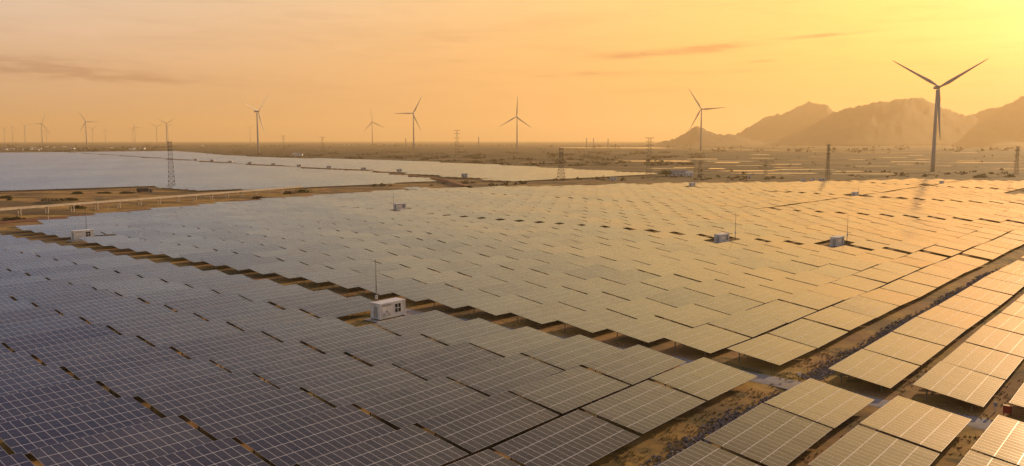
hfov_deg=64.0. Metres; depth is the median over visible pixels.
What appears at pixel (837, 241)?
inverter cabin
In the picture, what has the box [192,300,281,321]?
solar table
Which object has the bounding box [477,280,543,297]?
solar table
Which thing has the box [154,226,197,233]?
solar table
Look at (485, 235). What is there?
solar table
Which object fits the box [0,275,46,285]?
solar table
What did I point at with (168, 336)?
solar table
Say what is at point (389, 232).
solar table
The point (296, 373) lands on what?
solar table
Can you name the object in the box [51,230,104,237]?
solar table
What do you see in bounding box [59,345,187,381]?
solar table
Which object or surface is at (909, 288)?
solar table
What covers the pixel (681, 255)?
solar table
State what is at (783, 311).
solar table
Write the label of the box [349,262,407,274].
solar table
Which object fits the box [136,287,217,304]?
solar table
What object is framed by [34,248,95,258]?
solar table
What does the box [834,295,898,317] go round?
solar table
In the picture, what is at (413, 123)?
wind turbine
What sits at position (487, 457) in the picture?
solar table
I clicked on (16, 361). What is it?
solar table
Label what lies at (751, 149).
river
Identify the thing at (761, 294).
solar table
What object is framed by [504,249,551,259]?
solar table
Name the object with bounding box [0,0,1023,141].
sky
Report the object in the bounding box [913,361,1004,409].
solar table
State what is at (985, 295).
solar table
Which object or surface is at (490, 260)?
solar table
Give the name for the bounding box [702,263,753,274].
solar table
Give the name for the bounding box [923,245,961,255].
solar table
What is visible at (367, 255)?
solar table
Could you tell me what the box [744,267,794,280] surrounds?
solar table
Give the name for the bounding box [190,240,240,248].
solar table
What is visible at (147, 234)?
solar table
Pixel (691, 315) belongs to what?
solar table
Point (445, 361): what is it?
solar table
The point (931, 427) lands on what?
solar table
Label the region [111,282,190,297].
solar table
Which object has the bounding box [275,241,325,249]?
solar table
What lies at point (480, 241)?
solar table
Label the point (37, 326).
solar table
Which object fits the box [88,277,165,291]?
solar table
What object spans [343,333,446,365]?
solar table
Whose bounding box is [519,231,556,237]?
solar table
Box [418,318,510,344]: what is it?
solar table
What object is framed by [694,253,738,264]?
solar table
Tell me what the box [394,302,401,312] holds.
window
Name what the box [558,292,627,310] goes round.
solar table
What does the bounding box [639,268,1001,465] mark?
rock bed
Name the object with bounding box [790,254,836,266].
solar table
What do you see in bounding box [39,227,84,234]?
solar table
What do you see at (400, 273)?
solar table
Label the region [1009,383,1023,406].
solar table
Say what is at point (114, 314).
solar table
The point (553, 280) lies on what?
solar table
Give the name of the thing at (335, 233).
solar table
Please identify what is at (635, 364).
solar table
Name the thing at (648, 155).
lattice tower
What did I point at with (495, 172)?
solar field
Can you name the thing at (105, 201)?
water channel
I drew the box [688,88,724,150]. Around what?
wind turbine
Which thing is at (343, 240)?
solar table
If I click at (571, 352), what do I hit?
solar table
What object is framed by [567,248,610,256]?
solar table
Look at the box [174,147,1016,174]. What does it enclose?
plain scrub
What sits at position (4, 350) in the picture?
solar table
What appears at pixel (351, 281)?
solar table
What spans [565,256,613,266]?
solar table
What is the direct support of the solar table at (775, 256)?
on the ground at (952, 163)
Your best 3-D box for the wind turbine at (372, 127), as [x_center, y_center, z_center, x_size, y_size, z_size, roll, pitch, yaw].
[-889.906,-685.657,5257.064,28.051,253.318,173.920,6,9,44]
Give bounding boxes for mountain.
[654,126,764,145]
[736,101,834,142]
[764,98,1023,145]
[972,96,1023,141]
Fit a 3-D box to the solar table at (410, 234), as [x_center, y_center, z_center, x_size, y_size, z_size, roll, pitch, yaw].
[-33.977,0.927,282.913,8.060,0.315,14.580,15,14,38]
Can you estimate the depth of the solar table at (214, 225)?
307.66 m
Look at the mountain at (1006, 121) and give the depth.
6529.86 m
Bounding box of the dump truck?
[136,188,152,192]
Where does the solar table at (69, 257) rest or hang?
on the ground at (952, 163)
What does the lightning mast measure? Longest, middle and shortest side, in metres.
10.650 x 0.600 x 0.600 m
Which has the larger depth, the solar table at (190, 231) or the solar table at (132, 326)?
the solar table at (190, 231)
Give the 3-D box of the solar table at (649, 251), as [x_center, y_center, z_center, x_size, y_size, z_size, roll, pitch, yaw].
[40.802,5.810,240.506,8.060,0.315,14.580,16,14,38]
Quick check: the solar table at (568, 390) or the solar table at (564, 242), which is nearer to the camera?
the solar table at (568, 390)
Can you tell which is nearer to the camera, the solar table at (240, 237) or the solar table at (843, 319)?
the solar table at (843, 319)
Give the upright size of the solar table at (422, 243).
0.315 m
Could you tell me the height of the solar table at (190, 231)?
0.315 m
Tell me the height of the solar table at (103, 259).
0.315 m
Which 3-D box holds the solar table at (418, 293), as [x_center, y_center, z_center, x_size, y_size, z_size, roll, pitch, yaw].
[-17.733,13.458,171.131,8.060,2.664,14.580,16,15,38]
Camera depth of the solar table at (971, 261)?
227.67 m
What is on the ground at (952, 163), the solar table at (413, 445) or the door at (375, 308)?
the solar table at (413, 445)
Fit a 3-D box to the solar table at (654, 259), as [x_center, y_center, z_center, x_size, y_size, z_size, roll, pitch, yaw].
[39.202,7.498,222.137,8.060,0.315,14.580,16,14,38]
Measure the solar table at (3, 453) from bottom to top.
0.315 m
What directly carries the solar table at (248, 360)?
on the ground at (952, 163)
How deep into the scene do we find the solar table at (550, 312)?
150.15 m
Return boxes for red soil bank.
[0,207,181,223]
[243,192,370,200]
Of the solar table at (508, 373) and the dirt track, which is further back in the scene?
the dirt track
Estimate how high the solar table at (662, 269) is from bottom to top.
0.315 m
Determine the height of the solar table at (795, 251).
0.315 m
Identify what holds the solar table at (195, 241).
on the ground at (952, 163)
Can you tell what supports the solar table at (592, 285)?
on the ground at (952, 163)
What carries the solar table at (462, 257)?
on the ground at (952, 163)
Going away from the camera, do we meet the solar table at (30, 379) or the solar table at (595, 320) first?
the solar table at (30, 379)
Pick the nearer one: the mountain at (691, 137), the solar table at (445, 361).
the solar table at (445, 361)
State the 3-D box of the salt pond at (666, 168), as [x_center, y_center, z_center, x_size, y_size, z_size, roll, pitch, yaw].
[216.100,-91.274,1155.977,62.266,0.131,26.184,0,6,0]
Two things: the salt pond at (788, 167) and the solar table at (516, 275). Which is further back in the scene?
the salt pond at (788, 167)
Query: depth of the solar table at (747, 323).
141.51 m
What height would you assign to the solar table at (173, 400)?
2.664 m
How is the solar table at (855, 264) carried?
on the ground at (952, 163)
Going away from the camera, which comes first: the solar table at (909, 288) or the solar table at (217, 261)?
the solar table at (909, 288)
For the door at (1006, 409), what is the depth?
98.90 m
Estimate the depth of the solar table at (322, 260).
216.58 m
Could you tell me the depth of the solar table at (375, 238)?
271.78 m
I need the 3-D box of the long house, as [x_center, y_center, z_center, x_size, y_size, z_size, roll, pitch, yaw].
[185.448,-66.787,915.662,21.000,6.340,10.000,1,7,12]
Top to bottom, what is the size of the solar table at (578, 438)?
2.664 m
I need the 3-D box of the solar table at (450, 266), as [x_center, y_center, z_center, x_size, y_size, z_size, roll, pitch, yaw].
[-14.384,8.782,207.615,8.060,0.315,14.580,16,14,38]
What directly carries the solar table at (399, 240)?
on the ground at (952, 163)
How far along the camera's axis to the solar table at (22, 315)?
142.14 m
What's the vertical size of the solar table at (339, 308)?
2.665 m
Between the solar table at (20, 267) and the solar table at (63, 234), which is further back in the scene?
the solar table at (63, 234)
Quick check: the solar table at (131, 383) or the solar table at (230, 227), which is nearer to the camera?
the solar table at (131, 383)
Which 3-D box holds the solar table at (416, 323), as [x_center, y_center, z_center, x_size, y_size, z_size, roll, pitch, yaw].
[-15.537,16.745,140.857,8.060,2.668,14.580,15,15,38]
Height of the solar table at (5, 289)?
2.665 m
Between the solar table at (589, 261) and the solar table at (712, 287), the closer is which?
the solar table at (712, 287)
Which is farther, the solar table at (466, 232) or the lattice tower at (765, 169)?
the lattice tower at (765, 169)
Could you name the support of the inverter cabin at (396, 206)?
on the ground at (952, 163)
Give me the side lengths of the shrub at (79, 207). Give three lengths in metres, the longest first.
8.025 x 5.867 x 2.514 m
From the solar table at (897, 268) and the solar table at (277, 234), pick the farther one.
the solar table at (277, 234)
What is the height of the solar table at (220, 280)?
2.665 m
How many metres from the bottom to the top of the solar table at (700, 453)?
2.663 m
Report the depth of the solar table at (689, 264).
215.36 m
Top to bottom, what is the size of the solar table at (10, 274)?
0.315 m
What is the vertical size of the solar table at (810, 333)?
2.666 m
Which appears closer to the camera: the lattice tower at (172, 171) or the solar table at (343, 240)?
the solar table at (343, 240)
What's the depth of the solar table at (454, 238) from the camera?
269.78 m
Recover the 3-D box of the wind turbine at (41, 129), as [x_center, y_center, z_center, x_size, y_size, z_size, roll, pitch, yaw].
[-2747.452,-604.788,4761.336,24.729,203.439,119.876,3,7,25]
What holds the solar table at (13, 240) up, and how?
on the ground at (952, 163)
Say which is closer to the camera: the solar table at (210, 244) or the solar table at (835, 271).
the solar table at (835, 271)
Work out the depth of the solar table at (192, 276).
188.22 m
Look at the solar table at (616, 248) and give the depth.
247.70 m
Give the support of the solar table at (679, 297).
on the ground at (952, 163)
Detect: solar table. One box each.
[0,237,29,242]
[0,240,43,249]
[0,253,37,259]
[0,256,55,268]
[0,270,27,278]
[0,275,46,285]
[0,279,70,296]
[0,294,13,302]
[0,300,35,312]
[0,306,61,324]
[0,314,88,343]
[0,343,11,354]
[0,351,42,373]
[0,364,76,395]
[0,378,115,422]
[0,396,160,457]
[0,446,8,457]
[0,452,34,465]
[1,243,60,251]
[1,323,117,354]
[5,260,75,272]
[8,283,94,302]
[15,224,60,230]
[17,245,77,254]
[23,264,95,277]
[27,225,73,232]
[28,334,151,366]
[29,289,120,309]
[29,415,212,465]
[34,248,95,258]
[37,218,77,223]
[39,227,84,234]
[43,268,117,282]
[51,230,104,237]
[52,251,115,262]
[52,295,145,316]
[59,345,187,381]
[64,272,140,286]
[71,255,135,266]
[76,303,175,325]
[78,235,128,242]
[84,225,128,231]
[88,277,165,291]
[90,259,154,270]
[92,238,142,245]
[95,357,228,396]
[97,227,142,234]
[104,311,206,335]
[108,240,160,248]
[111,262,177,274]
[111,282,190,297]
[125,242,176,251]
[126,232,172,239]
[128,437,269,465]
[134,266,201,279]
[135,320,241,346]
[135,370,277,416]
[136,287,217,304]
[141,234,188,241]
[141,245,195,254]
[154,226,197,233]
[156,236,204,243]
[157,270,227,283]
[160,247,214,257]
[162,292,250,312]
[169,228,212,235]
[169,329,280,359]
[173,237,223,246]
[179,250,235,261]
[181,274,253,291]
[181,386,332,439]
[184,230,229,237]
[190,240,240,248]
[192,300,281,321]
[195,223,235,229]
[200,253,259,265]
[202,232,246,239]
[207,279,282,296]
[207,340,322,372]
[210,225,250,231]
[211,242,262,251]
[219,234,264,241]
[222,256,282,270]
[224,308,317,331]
[226,227,267,233]
[229,245,282,254]
[235,284,312,304]
[235,404,395,465]
[236,236,282,243]
[242,229,283,235]
[244,260,306,273]
[250,351,369,388]
[251,248,303,257]
[256,238,303,246]
[259,231,302,237]
[259,316,354,343]
[264,225,300,230]
[266,289,345,311]
[269,264,331,279]
[274,251,327,261]
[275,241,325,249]
[279,233,320,240]
[280,226,317,232]
[295,268,361,285]
[297,235,342,242]
[297,255,352,265]
[298,228,335,234]
[298,243,346,252]
[298,296,373,319]
[298,425,467,465]
[299,324,398,354]
[299,363,425,406]
[314,224,349,229]
[317,231,355,236]
[318,238,361,245]
[319,247,370,256]
[323,259,379,269]
[324,272,391,291]
[332,225,368,231]
[335,233,376,239]
[339,240,386,248]
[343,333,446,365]
[344,251,395,260]
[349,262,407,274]
[350,227,388,233]
[354,377,487,428]
[355,277,424,297]
[357,235,396,240]
[362,244,408,251]
[369,255,419,263]
[370,229,409,235]
[375,310,463,335]
[376,237,421,244]
[377,267,438,278]
[385,246,433,255]
[389,282,461,304]
[390,231,427,237]
[391,342,502,379]
[396,258,448,267]
[399,239,442,247]
[409,271,467,283]
[410,249,459,259]
[412,233,450,240]
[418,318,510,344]
[418,391,558,454]
[423,228,458,234]
[423,242,467,250]
[424,261,478,272]
[425,288,497,311]
[435,235,475,242]
[438,253,485,261]
[442,275,506,289]
[445,230,480,236]
[447,353,562,395]
[447,449,519,465]
[448,245,493,253]
[454,264,512,276]
[458,237,501,245]
[465,295,539,318]
[466,255,515,265]
[467,232,505,238]
[467,326,562,356]
[476,247,522,256]
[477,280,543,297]
[482,240,524,248]
[488,268,546,281]
[489,234,527,241]
[493,410,639,465]
[496,258,548,269]
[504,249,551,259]
[507,301,584,324]
[509,243,550,250]
[509,366,629,416]
[514,236,554,243]
[515,286,586,303]
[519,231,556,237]
[521,334,621,371]
[524,272,583,287]
[529,261,581,274]
[533,252,582,262]
[536,246,579,253]
[541,239,579,246]
[545,233,579,240]
[555,308,635,335]
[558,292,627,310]
[560,277,622,293]
[563,264,620,279]
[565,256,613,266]
[567,242,607,249]
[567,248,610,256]
[569,230,605,236]
[569,236,606,242]
[582,344,685,386]
[582,380,705,435]
[594,232,630,239]
[595,238,634,245]
[596,245,636,252]
[598,251,643,260]
[599,259,648,270]
[600,269,658,284]
[602,282,666,300]
[604,298,674,318]
[606,315,691,345]
[621,234,659,241]
[624,241,661,248]
[628,247,669,255]
[632,254,679,264]
[635,263,686,275]
[639,274,698,290]
[645,287,712,307]
[648,237,684,244]
[651,357,757,403]
[653,304,728,326]
[654,243,694,251]
[658,250,703,259]
[658,441,759,465]
[663,324,750,355]
[666,258,714,269]
[673,268,728,281]
[679,239,715,247]
[683,279,742,295]
[685,245,727,255]
[693,293,763,314]
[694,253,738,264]
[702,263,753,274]
[704,403,831,465]
[708,310,786,340]
[709,242,745,249]
[715,273,769,287]
[719,248,761,258]
[727,334,815,368]
[728,285,790,305]
[729,256,777,268]
[730,238,765,245]
[740,244,779,252]
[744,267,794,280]
[746,300,816,322]
[754,251,796,262]
[758,278,816,293]
[761,240,796,248]
[765,378,873,427]
[768,260,817,273]
[769,319,847,347]
[775,246,815,256]
[779,290,842,312]
[785,271,838,285]
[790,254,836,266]
[803,306,874,330]
[807,283,865,299]
[808,425,938,465]
[810,264,859,278]
[812,249,854,260]
[828,349,919,390]
[830,245,868,254]
[830,257,876,270]
[831,275,885,291]
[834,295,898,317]
[849,253,893,263]
[851,240,887,249]
[853,268,904,282]
[858,288,918,305]
[860,396,971,451]
[863,332,944,364]
[866,248,907,258]
[872,261,919,275]
[881,279,935,296]
[885,242,923,252]
[890,257,933,267]
[893,317,965,345]
[900,271,951,286]
[906,251,947,262]
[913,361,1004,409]
[917,306,983,329]
[918,265,964,278]
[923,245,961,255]
[932,260,976,271]
[938,295,998,316]
[942,342,1023,379]
[947,255,988,266]
[957,286,1011,305]
[957,450,1014,465]
[963,248,1001,259]
[966,325,1023,356]
[971,415,1023,465]
[972,277,1023,294]
[974,244,1009,253]
[985,313,1023,334]
[986,271,1023,284]
[1001,301,1023,317]
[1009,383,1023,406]
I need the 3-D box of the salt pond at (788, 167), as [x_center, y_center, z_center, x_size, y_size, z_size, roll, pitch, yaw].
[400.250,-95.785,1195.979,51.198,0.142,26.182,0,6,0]
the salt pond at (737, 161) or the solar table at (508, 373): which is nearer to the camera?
the solar table at (508, 373)
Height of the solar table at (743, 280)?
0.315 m
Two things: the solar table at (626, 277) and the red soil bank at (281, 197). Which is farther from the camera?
the red soil bank at (281, 197)
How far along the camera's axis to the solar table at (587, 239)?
272.70 m
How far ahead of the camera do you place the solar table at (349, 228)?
303.38 m
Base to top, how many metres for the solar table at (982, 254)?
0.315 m
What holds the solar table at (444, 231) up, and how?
on the ground at (952, 163)
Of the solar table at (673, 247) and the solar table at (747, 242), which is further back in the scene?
the solar table at (747, 242)
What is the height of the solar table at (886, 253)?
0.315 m
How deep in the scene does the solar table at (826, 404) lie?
96.91 m
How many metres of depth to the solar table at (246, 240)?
262.20 m
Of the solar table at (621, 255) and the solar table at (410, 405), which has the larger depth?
the solar table at (621, 255)
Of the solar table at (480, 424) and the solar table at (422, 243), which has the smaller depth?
the solar table at (480, 424)
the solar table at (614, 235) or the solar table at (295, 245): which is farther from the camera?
the solar table at (614, 235)
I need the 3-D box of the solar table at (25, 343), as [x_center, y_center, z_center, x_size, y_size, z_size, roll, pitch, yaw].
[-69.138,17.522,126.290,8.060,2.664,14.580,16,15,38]
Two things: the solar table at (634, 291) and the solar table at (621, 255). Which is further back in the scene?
the solar table at (621, 255)
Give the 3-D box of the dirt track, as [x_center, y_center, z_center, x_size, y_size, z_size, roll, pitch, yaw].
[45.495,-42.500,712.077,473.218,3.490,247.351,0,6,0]
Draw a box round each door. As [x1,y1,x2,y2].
[374,306,377,317]
[382,305,386,317]
[387,304,391,316]
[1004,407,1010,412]
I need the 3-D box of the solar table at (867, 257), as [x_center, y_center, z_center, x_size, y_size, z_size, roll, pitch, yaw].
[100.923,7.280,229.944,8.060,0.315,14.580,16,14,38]
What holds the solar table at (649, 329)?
on the ground at (952, 163)
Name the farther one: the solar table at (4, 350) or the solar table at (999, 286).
the solar table at (999, 286)
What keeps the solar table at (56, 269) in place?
on the ground at (952, 163)
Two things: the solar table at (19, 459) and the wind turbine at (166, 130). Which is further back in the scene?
the wind turbine at (166, 130)
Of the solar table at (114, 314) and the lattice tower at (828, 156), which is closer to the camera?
the solar table at (114, 314)
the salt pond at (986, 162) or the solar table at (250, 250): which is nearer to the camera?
the solar table at (250, 250)
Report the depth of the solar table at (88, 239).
265.48 m
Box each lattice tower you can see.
[167,141,174,183]
[454,130,459,152]
[557,148,565,179]
[645,137,653,172]
[758,160,772,179]
[825,144,830,179]
[1013,146,1019,174]
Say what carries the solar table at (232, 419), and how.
on the ground at (952, 163)
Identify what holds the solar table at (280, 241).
on the ground at (952, 163)
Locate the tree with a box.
[658,169,672,175]
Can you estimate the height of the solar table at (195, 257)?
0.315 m
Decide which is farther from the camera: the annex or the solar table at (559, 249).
the annex
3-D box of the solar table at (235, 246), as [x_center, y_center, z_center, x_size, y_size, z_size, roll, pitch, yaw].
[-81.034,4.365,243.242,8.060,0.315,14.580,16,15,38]
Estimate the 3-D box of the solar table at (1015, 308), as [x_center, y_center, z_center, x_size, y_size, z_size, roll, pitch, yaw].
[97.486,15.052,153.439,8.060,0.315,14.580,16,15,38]
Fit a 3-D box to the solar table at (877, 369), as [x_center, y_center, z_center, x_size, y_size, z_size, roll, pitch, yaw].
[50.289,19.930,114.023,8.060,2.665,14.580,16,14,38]
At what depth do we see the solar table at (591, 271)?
198.86 m
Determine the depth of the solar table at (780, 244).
261.70 m
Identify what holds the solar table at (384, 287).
on the ground at (952, 163)
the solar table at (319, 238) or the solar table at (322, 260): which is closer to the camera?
the solar table at (322, 260)
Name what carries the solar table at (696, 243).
on the ground at (952, 163)
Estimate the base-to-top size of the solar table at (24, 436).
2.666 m
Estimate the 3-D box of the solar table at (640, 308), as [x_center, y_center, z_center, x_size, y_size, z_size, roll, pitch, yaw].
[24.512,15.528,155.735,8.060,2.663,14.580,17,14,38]
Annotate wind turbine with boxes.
[35,115,48,144]
[79,112,88,146]
[157,118,173,145]
[244,95,267,153]
[363,107,384,144]
[394,98,420,149]
[499,96,529,149]
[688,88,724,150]
[892,58,988,171]
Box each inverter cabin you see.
[67,229,93,242]
[364,297,410,322]
[392,203,406,210]
[688,182,695,186]
[714,233,732,242]
[827,235,846,246]
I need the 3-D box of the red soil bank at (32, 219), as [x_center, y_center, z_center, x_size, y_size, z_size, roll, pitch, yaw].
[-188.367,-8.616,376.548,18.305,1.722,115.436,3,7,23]
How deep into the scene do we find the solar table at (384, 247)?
246.38 m
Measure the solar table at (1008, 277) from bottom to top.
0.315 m
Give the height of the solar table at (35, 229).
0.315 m
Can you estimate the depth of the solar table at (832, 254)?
236.50 m
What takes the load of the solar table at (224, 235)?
on the ground at (952, 163)
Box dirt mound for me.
[29,200,77,204]
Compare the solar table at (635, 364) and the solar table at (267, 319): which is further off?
the solar table at (267, 319)
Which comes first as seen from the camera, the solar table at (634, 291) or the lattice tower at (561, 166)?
the solar table at (634, 291)
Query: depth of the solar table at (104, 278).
183.30 m
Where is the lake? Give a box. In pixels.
[951,145,1023,147]
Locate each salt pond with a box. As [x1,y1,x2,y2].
[647,168,685,168]
[722,161,752,161]
[729,173,816,173]
[733,170,777,170]
[773,167,803,167]
[774,169,835,169]
[833,173,886,173]
[891,161,927,161]
[960,162,1012,162]
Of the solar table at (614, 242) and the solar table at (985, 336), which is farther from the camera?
the solar table at (614, 242)
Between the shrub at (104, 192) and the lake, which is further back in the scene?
the lake
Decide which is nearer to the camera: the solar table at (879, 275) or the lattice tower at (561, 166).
the solar table at (879, 275)
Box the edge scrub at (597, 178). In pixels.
[246,153,1008,186]
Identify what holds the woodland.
on the ground at (952, 163)
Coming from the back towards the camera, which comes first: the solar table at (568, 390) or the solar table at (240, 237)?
the solar table at (240, 237)
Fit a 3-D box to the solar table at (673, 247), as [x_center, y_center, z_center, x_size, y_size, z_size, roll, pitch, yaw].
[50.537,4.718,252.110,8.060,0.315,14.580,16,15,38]
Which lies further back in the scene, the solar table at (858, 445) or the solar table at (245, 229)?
the solar table at (245, 229)
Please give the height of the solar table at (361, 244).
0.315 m
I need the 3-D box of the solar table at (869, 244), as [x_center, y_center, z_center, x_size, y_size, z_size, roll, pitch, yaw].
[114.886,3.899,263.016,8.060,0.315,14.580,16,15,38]
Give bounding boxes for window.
[85,231,90,236]
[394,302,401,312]
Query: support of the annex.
on the ground at (952, 163)
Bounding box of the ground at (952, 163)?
[0,141,1023,465]
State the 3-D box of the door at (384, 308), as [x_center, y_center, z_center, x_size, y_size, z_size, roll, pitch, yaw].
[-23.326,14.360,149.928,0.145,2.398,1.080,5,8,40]
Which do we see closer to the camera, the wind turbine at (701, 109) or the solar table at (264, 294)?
the solar table at (264, 294)
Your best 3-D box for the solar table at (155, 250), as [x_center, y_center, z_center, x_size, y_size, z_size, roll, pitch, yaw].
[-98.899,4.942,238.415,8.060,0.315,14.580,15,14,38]
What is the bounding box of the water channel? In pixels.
[0,186,301,214]
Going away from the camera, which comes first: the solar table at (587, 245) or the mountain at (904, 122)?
the solar table at (587, 245)
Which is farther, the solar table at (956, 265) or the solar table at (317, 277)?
the solar table at (956, 265)
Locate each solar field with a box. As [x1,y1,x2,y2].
[0,152,434,191]
[76,151,656,180]
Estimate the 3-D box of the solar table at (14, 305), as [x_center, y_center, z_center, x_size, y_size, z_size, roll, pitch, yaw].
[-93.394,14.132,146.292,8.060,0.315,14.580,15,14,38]
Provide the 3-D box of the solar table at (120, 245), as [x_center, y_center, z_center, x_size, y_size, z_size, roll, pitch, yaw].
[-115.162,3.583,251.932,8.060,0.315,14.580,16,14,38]
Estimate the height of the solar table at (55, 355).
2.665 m
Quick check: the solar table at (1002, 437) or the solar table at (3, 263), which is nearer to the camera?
the solar table at (1002, 437)
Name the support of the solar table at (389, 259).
on the ground at (952, 163)
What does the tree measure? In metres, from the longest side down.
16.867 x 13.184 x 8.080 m
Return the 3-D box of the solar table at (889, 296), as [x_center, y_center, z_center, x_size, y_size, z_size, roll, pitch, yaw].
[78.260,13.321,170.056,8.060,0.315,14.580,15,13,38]
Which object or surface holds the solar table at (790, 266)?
on the ground at (952, 163)
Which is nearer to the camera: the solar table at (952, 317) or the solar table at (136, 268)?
the solar table at (952, 317)
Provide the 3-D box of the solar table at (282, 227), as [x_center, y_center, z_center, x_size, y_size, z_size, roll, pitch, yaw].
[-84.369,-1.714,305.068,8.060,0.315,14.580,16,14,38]
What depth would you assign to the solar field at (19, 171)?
846.60 m
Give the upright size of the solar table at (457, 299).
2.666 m
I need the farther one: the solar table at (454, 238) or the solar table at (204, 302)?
the solar table at (454, 238)
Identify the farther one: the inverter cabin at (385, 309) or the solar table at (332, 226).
the solar table at (332, 226)
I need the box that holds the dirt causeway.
[69,152,471,187]
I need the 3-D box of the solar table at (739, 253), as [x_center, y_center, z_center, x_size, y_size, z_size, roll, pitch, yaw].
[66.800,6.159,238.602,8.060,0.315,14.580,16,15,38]
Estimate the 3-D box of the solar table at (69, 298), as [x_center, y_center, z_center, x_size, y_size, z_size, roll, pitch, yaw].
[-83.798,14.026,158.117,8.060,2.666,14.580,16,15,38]
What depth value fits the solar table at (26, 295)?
164.87 m
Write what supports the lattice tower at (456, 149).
on the ground at (952, 163)
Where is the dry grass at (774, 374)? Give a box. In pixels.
[203,268,1022,465]
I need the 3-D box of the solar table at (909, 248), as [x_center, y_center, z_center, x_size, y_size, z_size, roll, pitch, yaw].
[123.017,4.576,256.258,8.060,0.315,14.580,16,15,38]
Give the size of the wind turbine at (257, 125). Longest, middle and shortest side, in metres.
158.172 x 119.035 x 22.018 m
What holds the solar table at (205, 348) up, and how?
on the ground at (952, 163)
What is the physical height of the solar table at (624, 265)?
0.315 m
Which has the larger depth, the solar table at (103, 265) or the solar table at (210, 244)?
the solar table at (210, 244)
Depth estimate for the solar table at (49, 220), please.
324.60 m
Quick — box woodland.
[0,143,1019,151]
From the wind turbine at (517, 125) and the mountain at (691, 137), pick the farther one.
the mountain at (691, 137)
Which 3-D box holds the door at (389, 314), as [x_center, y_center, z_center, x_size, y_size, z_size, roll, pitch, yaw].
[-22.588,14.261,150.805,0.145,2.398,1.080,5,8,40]
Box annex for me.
[685,171,692,175]
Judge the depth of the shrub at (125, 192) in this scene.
546.84 m
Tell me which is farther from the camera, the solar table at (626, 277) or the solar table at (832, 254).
the solar table at (832, 254)
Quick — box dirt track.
[263,179,790,190]
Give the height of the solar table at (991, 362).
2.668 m
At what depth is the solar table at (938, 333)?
136.48 m
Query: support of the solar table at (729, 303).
on the ground at (952, 163)
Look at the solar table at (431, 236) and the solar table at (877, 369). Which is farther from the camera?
the solar table at (431, 236)
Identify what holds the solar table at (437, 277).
on the ground at (952, 163)
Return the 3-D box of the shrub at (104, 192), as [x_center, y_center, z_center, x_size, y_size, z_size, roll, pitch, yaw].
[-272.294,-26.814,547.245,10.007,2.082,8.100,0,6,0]
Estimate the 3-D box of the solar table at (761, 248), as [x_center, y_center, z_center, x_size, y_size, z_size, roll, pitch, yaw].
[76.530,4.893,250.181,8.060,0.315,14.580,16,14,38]
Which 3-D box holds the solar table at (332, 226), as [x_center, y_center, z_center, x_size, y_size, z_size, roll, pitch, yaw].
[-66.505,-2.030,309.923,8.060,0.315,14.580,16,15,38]
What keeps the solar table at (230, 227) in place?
on the ground at (952, 163)
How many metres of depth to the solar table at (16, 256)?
217.99 m
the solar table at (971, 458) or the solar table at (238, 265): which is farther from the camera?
the solar table at (238, 265)
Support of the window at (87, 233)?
in the inverter cabin at (75, 234)
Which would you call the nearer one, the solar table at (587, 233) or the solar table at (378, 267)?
the solar table at (378, 267)
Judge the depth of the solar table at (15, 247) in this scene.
239.72 m
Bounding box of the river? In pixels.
[561,147,917,152]
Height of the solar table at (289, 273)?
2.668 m
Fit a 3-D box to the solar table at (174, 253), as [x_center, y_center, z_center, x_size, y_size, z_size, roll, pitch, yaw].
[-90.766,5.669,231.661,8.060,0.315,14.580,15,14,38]
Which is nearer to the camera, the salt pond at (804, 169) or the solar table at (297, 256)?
the solar table at (297, 256)
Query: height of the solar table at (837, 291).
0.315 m
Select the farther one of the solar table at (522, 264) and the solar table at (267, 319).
the solar table at (522, 264)
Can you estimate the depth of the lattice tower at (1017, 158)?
957.68 m
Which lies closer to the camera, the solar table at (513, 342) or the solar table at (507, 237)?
the solar table at (513, 342)
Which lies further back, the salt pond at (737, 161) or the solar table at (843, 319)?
the salt pond at (737, 161)
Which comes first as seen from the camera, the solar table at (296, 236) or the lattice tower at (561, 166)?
the solar table at (296, 236)
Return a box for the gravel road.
[30,240,993,429]
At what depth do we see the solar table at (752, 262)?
220.13 m
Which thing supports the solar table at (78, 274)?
on the ground at (952, 163)
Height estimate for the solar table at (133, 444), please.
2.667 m
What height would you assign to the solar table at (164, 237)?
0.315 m
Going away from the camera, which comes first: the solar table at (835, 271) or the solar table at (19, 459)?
the solar table at (19, 459)
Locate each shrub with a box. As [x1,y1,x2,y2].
[0,195,12,198]
[1,216,24,220]
[66,197,77,200]
[72,205,86,208]
[97,191,110,193]
[119,191,136,193]
[283,191,295,193]
[294,188,313,192]
[976,174,989,177]
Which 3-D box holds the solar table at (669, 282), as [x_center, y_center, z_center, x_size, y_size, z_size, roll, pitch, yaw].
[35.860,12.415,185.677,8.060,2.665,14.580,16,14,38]
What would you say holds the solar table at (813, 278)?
on the ground at (952, 163)
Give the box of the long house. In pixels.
[668,170,687,175]
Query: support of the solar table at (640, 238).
on the ground at (952, 163)
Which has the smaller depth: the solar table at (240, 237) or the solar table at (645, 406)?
the solar table at (645, 406)
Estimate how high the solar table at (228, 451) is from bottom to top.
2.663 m
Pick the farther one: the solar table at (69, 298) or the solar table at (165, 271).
the solar table at (165, 271)
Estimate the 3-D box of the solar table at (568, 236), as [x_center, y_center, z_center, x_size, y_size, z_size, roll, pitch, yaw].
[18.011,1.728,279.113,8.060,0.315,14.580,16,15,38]

